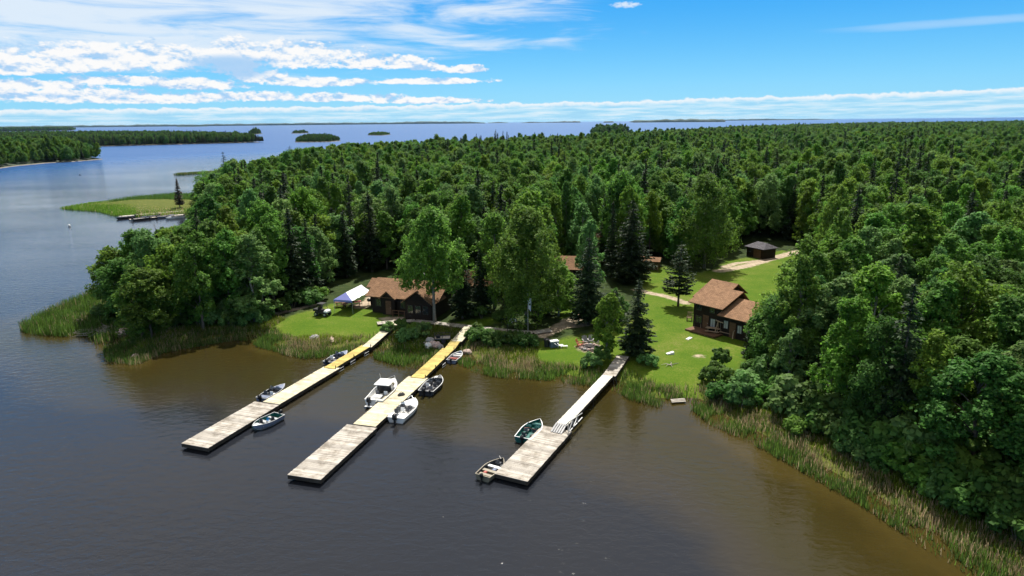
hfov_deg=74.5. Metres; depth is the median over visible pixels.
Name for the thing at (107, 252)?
broadleaf tree
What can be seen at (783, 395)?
shrub
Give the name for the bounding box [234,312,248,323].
shrub
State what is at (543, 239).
broadleaf tree
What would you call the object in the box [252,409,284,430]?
fishing boat
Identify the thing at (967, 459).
shrub
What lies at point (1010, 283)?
broadleaf tree
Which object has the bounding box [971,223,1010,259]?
broadleaf tree
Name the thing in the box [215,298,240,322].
shrub
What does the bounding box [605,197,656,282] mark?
spruce tree
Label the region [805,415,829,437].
shrub
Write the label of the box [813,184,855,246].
broadleaf tree
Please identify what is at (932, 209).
broadleaf tree
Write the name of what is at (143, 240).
broadleaf tree
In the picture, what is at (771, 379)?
shrub
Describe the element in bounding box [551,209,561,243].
broadleaf tree
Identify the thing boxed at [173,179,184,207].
dead conifer
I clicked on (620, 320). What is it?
spruce tree
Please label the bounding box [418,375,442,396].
fishing boat
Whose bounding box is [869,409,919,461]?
shrub
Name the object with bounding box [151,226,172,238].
broadleaf tree
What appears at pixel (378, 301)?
window
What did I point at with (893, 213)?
broadleaf tree
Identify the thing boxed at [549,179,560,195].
broadleaf tree
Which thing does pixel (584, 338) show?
garden chair
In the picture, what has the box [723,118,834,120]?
hills
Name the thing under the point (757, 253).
door
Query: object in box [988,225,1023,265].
broadleaf tree
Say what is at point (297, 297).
shrub
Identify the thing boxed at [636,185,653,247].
broadleaf tree
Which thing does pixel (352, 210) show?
spruce tree
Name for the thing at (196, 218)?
spruce tree
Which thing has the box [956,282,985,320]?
broadleaf tree
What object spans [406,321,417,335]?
shrub
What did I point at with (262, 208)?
broadleaf tree
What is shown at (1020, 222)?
broadleaf tree
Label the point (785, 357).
young tree
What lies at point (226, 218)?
broadleaf tree
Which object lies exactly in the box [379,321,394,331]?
shrub
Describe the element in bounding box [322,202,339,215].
broadleaf tree
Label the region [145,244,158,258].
broadleaf tree
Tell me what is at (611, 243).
spruce tree
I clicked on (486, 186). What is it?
broadleaf tree
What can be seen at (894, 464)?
shrub
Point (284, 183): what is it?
spruce tree
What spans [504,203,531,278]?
broadleaf tree
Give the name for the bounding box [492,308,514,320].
shrub
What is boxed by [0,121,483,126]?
hills
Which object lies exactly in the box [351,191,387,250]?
broadleaf tree
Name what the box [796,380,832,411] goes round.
shrub
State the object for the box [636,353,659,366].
shrub
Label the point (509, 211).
broadleaf tree
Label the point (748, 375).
shrub
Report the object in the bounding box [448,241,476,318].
spruce tree
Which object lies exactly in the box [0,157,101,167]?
island
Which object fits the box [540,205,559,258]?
broadleaf tree
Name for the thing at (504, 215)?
broadleaf tree
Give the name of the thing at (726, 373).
shrub
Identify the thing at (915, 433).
shrub
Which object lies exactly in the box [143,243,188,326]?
broadleaf tree
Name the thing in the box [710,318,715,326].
window
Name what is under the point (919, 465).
shrub
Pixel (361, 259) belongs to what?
broadleaf tree
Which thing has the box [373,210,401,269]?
broadleaf tree
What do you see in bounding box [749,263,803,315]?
broadleaf tree
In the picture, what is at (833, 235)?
broadleaf tree
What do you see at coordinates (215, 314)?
shrub
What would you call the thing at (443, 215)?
broadleaf tree
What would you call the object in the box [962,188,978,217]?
spruce tree
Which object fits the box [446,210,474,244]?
broadleaf tree
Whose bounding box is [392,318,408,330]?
shrub
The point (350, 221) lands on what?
spruce tree
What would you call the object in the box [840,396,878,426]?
shrub
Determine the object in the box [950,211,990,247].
broadleaf tree
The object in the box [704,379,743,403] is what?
shrub
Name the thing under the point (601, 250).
spruce tree
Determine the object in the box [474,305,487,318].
shrub
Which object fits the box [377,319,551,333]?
boardwalk
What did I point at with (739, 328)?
window
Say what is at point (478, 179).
spruce tree
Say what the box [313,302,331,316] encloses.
utility vehicle
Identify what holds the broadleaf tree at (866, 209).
on the ground at (752, 277)
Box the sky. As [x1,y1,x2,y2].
[0,0,1023,125]
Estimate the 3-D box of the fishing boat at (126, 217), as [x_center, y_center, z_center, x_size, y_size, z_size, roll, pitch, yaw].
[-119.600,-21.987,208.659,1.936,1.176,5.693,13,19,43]
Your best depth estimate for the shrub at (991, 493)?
46.37 m
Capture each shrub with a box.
[89,303,105,314]
[102,308,118,321]
[197,308,228,325]
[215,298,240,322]
[217,311,238,325]
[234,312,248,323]
[236,309,269,325]
[256,305,274,320]
[271,297,290,311]
[284,290,302,307]
[294,286,324,304]
[312,286,329,295]
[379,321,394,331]
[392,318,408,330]
[394,327,419,342]
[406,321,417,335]
[416,321,431,336]
[463,326,480,337]
[468,327,500,343]
[471,322,482,328]
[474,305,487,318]
[486,330,507,346]
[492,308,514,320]
[502,329,518,345]
[509,330,539,346]
[528,299,551,315]
[580,351,602,367]
[592,345,611,360]
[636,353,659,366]
[697,360,725,382]
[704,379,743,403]
[710,347,731,364]
[716,367,737,383]
[727,382,755,406]
[728,367,769,396]
[740,358,769,377]
[747,384,770,404]
[750,353,783,379]
[762,375,778,397]
[762,397,773,414]
[768,373,822,418]
[782,414,820,434]
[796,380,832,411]
[803,395,841,431]
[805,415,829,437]
[812,391,867,440]
[827,418,844,441]
[831,413,890,461]
[833,438,877,462]
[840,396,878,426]
[868,456,893,473]
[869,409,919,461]
[878,411,947,462]
[878,436,924,474]
[888,441,976,474]
[903,467,940,496]
[923,451,1020,507]
[924,469,965,508]
[932,435,1004,480]
[951,485,1023,541]
[953,508,981,516]
[977,472,1010,514]
[988,512,1023,541]
[991,464,1023,518]
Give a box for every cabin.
[460,270,496,297]
[554,255,583,279]
[685,279,759,342]
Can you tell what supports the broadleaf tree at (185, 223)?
on the ground at (752, 277)
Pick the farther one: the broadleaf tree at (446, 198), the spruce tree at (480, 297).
the broadleaf tree at (446, 198)
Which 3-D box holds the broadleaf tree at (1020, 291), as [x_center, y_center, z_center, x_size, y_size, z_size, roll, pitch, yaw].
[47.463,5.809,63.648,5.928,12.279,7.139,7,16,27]
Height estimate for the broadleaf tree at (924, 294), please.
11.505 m
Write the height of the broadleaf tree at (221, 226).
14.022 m
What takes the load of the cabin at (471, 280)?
on the ground at (752, 277)
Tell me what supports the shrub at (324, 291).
on the ground at (752, 277)
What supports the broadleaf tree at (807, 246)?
on the ground at (752, 277)
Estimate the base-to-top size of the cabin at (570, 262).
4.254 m
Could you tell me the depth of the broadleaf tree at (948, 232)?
95.23 m
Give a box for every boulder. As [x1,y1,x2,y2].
[116,328,126,337]
[426,337,434,341]
[462,349,471,353]
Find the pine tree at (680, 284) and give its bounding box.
[662,242,698,305]
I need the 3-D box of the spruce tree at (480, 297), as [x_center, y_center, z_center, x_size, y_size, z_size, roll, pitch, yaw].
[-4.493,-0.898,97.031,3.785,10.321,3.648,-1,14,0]
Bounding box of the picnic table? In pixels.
[705,326,719,332]
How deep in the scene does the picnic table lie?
87.45 m
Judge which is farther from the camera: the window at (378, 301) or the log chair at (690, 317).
the window at (378, 301)
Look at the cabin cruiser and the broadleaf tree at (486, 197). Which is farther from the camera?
the broadleaf tree at (486, 197)
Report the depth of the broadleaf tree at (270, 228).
100.71 m
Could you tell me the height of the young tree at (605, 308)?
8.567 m
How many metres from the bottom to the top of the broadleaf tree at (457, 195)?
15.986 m
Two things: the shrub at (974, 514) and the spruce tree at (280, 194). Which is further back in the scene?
the spruce tree at (280, 194)
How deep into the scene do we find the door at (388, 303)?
97.73 m
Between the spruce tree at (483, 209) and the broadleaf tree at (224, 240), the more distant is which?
the spruce tree at (483, 209)
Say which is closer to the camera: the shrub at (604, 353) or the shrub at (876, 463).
the shrub at (876, 463)
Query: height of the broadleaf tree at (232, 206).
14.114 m
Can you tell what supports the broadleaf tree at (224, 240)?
on the ground at (752, 277)
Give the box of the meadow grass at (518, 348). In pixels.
[130,314,1023,565]
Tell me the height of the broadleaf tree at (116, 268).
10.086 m
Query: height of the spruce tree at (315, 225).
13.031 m
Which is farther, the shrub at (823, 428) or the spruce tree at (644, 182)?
the spruce tree at (644, 182)
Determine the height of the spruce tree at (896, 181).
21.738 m
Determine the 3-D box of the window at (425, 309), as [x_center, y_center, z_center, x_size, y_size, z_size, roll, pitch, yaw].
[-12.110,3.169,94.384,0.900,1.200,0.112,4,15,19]
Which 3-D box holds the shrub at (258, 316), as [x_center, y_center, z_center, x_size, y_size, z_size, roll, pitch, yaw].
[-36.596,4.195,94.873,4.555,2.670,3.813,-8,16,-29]
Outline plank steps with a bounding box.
[670,398,685,402]
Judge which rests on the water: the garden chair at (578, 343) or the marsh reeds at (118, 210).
the marsh reeds at (118, 210)
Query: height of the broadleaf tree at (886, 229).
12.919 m
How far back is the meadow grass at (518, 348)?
79.09 m
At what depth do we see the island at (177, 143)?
1019.33 m
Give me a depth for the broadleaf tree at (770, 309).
71.07 m
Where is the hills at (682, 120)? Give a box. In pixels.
[630,119,724,122]
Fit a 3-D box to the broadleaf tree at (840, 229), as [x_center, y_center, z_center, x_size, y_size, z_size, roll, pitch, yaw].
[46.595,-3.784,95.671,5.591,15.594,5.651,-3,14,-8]
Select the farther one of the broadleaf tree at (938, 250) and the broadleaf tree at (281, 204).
the broadleaf tree at (281, 204)
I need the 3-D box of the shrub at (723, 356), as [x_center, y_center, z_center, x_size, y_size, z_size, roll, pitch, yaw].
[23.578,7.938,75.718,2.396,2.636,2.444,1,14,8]
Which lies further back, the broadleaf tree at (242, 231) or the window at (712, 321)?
the broadleaf tree at (242, 231)
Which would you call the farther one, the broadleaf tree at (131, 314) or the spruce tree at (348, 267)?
the spruce tree at (348, 267)
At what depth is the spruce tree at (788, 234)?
152.30 m
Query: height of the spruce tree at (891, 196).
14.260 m
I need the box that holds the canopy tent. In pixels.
[333,285,368,310]
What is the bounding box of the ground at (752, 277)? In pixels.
[56,199,1023,575]
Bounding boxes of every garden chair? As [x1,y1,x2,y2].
[575,339,583,346]
[582,335,588,343]
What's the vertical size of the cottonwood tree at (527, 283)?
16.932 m
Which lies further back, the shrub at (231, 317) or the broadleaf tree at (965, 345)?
the shrub at (231, 317)
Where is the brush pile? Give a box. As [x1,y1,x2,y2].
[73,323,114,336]
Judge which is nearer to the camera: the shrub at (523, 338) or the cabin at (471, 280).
the shrub at (523, 338)
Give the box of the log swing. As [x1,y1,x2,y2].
[714,320,733,338]
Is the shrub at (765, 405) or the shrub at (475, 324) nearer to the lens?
the shrub at (765, 405)
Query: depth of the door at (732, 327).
85.50 m
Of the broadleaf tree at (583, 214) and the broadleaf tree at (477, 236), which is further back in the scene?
the broadleaf tree at (583, 214)
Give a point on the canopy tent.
(350, 296)
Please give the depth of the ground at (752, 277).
94.63 m
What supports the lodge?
on the ground at (752, 277)
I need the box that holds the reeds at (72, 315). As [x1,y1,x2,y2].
[18,289,1023,575]
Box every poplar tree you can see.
[469,211,513,307]
[663,195,700,260]
[669,172,744,267]
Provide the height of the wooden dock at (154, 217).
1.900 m
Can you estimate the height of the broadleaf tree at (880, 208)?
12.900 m
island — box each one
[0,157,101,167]
[92,141,254,145]
[295,140,340,141]
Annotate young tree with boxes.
[591,291,624,352]
[611,287,628,322]
[771,328,809,383]
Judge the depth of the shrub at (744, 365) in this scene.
71.99 m
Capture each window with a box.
[375,299,381,305]
[407,305,412,313]
[415,306,420,313]
[422,306,428,314]
[695,315,701,323]
[709,308,714,313]
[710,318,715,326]
[723,320,728,328]
[737,325,741,334]
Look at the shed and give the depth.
134.65 m
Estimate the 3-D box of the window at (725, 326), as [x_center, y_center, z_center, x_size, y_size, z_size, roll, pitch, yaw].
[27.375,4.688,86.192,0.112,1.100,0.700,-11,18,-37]
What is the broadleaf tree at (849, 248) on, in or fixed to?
on the ground at (752, 277)
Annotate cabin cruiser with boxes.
[364,376,396,407]
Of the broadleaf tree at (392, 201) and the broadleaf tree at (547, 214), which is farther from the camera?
the broadleaf tree at (392, 201)
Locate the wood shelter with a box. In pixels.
[641,256,661,269]
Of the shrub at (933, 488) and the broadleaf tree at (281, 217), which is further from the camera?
the broadleaf tree at (281, 217)
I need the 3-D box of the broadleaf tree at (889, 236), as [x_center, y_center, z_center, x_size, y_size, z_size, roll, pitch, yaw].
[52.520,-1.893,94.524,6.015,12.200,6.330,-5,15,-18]
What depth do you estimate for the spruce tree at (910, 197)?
111.22 m
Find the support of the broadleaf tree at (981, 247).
on the ground at (752, 277)
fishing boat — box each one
[116,214,135,218]
[131,217,150,220]
[155,214,174,218]
[166,214,184,218]
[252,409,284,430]
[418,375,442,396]
[514,419,542,444]
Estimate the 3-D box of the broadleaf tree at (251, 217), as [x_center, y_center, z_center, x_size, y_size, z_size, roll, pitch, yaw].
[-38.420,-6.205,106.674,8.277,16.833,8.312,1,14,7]
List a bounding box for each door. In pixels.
[385,301,391,314]
[702,315,708,328]
[729,322,735,337]
[753,249,760,258]
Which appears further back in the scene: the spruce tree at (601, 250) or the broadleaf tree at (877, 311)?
the spruce tree at (601, 250)
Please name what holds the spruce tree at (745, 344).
on the ground at (752, 277)
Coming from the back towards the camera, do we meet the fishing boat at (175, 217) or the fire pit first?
the fishing boat at (175, 217)
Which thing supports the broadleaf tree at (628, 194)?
on the ground at (752, 277)
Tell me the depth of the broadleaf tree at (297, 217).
112.25 m
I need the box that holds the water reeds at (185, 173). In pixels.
[174,170,213,174]
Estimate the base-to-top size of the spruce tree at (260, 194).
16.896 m
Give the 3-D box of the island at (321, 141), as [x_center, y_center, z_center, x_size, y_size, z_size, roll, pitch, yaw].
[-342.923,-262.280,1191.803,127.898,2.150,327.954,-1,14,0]
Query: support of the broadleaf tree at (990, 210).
on the ground at (752, 277)
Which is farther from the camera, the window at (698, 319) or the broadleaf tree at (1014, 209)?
the broadleaf tree at (1014, 209)
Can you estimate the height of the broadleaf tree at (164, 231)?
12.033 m
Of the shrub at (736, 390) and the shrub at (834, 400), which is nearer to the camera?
the shrub at (834, 400)
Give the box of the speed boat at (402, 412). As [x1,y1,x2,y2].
[387,395,417,424]
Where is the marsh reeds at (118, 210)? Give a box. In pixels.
[60,192,190,216]
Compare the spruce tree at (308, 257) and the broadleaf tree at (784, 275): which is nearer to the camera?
the broadleaf tree at (784, 275)
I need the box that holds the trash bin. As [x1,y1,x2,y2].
[544,338,549,346]
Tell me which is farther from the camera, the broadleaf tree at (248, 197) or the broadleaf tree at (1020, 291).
the broadleaf tree at (248, 197)
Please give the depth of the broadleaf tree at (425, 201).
121.33 m
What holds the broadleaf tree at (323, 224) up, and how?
on the ground at (752, 277)
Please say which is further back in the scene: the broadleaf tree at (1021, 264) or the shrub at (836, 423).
the broadleaf tree at (1021, 264)
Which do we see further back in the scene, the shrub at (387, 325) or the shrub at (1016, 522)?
the shrub at (387, 325)
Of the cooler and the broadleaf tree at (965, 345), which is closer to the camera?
the broadleaf tree at (965, 345)
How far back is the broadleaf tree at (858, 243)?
86.10 m
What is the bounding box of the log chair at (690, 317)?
[686,312,692,320]
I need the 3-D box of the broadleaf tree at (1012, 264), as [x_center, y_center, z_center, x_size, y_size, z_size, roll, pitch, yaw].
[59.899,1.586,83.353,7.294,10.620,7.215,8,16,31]
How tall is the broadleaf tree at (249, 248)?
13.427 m
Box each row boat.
[446,351,462,363]
[475,456,503,482]
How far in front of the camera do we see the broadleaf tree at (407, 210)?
126.00 m
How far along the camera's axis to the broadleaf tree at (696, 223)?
131.81 m
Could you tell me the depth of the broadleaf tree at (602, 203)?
131.63 m
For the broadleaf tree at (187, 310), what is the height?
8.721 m
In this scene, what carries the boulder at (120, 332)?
on the ground at (752, 277)
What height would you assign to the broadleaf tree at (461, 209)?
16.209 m
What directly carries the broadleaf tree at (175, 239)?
on the ground at (752, 277)
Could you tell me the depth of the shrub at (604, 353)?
77.72 m
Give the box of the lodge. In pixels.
[365,274,452,320]
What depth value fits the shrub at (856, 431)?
55.09 m
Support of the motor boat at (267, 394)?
on the water
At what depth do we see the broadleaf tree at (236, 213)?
116.24 m
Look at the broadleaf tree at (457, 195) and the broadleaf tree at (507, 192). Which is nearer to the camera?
the broadleaf tree at (457, 195)
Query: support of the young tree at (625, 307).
on the ground at (752, 277)
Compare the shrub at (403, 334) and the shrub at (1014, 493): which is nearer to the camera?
the shrub at (1014, 493)
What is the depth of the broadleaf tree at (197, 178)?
246.64 m
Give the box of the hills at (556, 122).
[523,121,580,122]
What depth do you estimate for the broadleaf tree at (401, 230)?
124.21 m
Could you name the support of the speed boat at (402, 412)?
on the water
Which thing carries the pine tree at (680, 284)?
on the ground at (752, 277)
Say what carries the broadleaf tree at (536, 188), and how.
on the ground at (752, 277)
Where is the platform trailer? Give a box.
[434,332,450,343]
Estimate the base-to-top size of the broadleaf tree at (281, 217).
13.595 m
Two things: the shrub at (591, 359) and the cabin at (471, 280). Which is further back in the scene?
the cabin at (471, 280)
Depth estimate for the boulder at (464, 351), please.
83.65 m
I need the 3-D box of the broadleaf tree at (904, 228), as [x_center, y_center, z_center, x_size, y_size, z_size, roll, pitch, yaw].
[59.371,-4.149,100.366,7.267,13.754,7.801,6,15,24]
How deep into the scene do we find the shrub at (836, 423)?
57.65 m
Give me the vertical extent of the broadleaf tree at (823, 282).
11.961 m
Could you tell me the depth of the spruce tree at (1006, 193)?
113.47 m
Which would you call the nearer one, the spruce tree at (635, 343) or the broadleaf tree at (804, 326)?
the broadleaf tree at (804, 326)
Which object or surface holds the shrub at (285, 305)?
on the ground at (752, 277)
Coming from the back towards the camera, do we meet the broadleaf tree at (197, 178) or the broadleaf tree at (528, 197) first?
the broadleaf tree at (197, 178)
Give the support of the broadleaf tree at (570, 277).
on the ground at (752, 277)
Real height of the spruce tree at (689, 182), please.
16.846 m
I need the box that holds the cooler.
[549,339,558,347]
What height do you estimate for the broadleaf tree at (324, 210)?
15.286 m
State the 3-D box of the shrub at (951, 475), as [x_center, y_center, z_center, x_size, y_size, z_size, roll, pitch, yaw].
[34.173,14.031,48.465,7.435,4.359,6.224,2,14,9]
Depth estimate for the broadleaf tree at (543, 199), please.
118.88 m
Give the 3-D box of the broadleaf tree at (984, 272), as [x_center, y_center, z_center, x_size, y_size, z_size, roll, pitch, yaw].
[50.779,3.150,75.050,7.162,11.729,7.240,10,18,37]
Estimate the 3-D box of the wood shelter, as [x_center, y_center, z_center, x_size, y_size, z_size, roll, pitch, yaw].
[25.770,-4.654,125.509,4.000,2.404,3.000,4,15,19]
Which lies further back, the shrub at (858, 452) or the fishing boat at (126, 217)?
the fishing boat at (126, 217)
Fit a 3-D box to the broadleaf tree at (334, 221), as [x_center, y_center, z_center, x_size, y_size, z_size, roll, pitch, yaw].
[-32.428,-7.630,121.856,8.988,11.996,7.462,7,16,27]
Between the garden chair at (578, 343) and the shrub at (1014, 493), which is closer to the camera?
the shrub at (1014, 493)
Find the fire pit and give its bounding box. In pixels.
[579,343,597,350]
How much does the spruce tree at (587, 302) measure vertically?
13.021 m
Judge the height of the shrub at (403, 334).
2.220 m
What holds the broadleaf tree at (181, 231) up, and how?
on the ground at (752, 277)
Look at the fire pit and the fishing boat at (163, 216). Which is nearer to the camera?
the fire pit
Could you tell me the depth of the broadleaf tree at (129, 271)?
87.28 m
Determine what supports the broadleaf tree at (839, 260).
on the ground at (752, 277)
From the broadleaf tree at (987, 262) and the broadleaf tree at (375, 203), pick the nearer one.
the broadleaf tree at (987, 262)
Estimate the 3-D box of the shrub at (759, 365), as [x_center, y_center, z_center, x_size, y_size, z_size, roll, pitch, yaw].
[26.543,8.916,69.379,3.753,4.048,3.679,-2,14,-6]
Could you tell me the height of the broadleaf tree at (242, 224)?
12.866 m
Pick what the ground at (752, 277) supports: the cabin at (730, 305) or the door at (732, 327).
the cabin at (730, 305)
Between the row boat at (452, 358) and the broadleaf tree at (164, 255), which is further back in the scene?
the broadleaf tree at (164, 255)
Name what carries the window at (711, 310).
in the cabin at (730, 305)
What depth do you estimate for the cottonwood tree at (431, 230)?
90.06 m
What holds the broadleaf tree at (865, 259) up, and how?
on the ground at (752, 277)
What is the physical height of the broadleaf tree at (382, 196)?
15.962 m
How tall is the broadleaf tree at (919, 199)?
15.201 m
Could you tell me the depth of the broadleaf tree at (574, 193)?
129.50 m
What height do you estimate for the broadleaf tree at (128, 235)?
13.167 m
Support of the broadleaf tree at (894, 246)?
on the ground at (752, 277)
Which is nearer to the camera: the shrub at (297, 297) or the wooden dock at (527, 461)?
the wooden dock at (527, 461)
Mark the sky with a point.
(63, 62)
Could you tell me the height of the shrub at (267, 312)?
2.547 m
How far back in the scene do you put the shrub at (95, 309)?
97.56 m
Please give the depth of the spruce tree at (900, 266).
69.00 m
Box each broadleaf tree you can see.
[84,245,127,303]
[90,257,139,314]
[110,264,168,337]
[113,266,181,338]
[114,228,144,260]
[122,228,181,292]
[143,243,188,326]
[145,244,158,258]
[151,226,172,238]
[155,228,171,238]
[161,223,193,240]
[162,233,199,290]
[172,221,192,231]
[173,265,220,321]
[189,170,211,193]
[189,192,231,231]
[197,228,254,310]
[198,222,247,298]
[216,205,248,256]
[219,201,243,216]
[224,233,283,321]
[232,209,242,222]
[234,188,256,228]
[235,229,252,287]
[237,219,250,286]
[240,196,295,297]
[249,211,290,299]
[256,202,283,299]
[272,197,292,216]
[274,208,286,231]
[284,210,310,272]
[286,226,321,287]
[287,186,322,221]
[287,195,327,219]
[307,226,337,288]
[308,213,341,272]
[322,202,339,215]
[323,213,355,275]
[326,182,345,215]
[343,216,365,265]
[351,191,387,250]
[352,212,383,262]
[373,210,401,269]
[375,200,399,261]
[377,183,402,257]
[381,187,403,264]
[393,192,424,235]
[395,202,419,249]
[397,208,423,266]
[397,211,411,239]
[410,192,437,236]
[421,190,444,211]
[428,193,444,214]
[433,211,460,266]
[439,189,453,213]
[444,191,463,216]
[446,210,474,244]
[447,195,477,269]
[465,216,498,268]
[466,184,490,219]
[479,180,506,208]
[482,191,499,208]
[482,211,511,258]
[502,187,513,211]
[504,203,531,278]
[505,201,516,222]
[512,188,554,255]
[518,184,558,242]
[531,179,551,197]
[533,223,554,263]
[534,183,550,226]
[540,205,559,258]
[540,259,578,315]
[544,181,553,196]
[548,193,568,255]
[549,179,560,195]
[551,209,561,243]
[558,180,576,255]
[560,185,587,251]
[564,200,598,255]
[574,219,605,284]
[597,174,631,246]
[598,171,633,262]
[602,169,648,267]
[614,184,647,257]
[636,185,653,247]
[639,189,665,256]
[679,200,704,258]
[743,305,779,365]
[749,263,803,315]
[749,287,809,367]
[766,254,824,370]
[776,234,822,281]
[776,271,826,351]
[798,298,837,381]
[803,250,833,351]
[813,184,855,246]
[818,225,853,247]
[823,260,907,386]
[824,207,860,246]
[827,211,865,231]
[827,249,857,283]
[830,296,898,362]
[836,236,865,270]
[842,243,861,271]
[854,208,879,238]
[854,253,872,272]
[856,211,894,237]
[858,207,872,214]
[859,225,882,264]
[865,225,904,255]
[872,231,904,256]
[874,204,897,228]
[875,253,914,294]
[876,238,903,265]
[877,203,948,264]
[880,199,905,228]
[899,194,928,224]
[900,222,926,246]
[904,263,932,286]
[904,288,950,323]
[908,278,975,395]
[911,333,988,414]
[916,253,956,289]
[920,245,950,282]
[928,205,951,228]
[933,227,957,248]
[938,202,966,227]
[938,233,972,268]
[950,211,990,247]
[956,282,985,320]
[959,240,1003,265]
[962,264,986,290]
[966,253,1023,289]
[968,218,1002,248]
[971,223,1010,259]
[983,206,996,220]
[987,199,1015,223]
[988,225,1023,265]
[996,259,1022,287]
[997,281,1018,288]
[997,288,1023,338]
[999,218,1017,228]
[1004,203,1023,247]
[1011,206,1022,219]
[1014,259,1023,286]
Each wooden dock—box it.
[129,214,182,220]
[181,321,395,451]
[288,327,469,483]
[494,355,629,485]
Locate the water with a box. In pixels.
[0,117,1023,575]
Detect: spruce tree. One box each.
[193,207,200,230]
[258,187,263,201]
[277,183,287,199]
[277,207,313,302]
[279,172,291,195]
[281,171,287,196]
[298,218,323,286]
[312,213,331,285]
[328,173,339,201]
[336,207,357,277]
[344,174,359,260]
[345,201,362,267]
[360,193,382,271]
[372,159,384,186]
[373,166,382,186]
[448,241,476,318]
[469,249,492,312]
[474,168,485,207]
[481,203,486,260]
[489,182,498,210]
[495,179,508,238]
[568,234,607,324]
[596,191,607,263]
[603,199,619,276]
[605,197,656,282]
[611,291,623,329]
[616,278,657,357]
[640,164,651,251]
[677,176,693,248]
[740,331,757,357]
[780,183,802,240]
[810,175,825,239]
[849,187,864,232]
[887,188,894,204]
[889,149,902,202]
[892,253,906,287]
[899,189,912,231]
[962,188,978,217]
[1001,187,1009,203]
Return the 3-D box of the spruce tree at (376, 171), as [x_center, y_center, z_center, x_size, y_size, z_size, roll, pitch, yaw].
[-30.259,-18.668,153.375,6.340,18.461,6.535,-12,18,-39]
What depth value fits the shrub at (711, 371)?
71.84 m
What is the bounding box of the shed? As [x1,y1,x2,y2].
[745,241,777,258]
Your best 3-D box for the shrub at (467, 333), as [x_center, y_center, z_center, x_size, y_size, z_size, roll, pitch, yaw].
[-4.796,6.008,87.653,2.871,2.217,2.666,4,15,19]
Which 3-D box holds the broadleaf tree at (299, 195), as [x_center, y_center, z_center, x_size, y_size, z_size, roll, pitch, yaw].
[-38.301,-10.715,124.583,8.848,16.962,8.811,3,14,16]
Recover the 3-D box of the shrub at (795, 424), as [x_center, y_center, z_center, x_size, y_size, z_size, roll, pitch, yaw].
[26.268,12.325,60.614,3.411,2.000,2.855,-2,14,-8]
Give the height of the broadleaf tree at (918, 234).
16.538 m
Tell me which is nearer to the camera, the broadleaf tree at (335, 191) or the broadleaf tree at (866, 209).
the broadleaf tree at (866, 209)
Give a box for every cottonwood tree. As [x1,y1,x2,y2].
[392,203,473,321]
[483,204,567,328]
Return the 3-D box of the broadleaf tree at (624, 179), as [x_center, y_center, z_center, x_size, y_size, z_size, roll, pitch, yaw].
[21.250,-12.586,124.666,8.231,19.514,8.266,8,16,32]
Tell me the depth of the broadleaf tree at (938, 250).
80.74 m
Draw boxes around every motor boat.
[256,383,284,401]
[323,350,346,365]
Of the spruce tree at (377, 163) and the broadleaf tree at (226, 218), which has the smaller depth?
the broadleaf tree at (226, 218)
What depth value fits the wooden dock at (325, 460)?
61.97 m
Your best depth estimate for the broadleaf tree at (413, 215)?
120.98 m
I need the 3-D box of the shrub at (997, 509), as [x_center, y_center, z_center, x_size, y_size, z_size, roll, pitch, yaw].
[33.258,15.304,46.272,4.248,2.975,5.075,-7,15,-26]
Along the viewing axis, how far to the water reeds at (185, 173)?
392.45 m

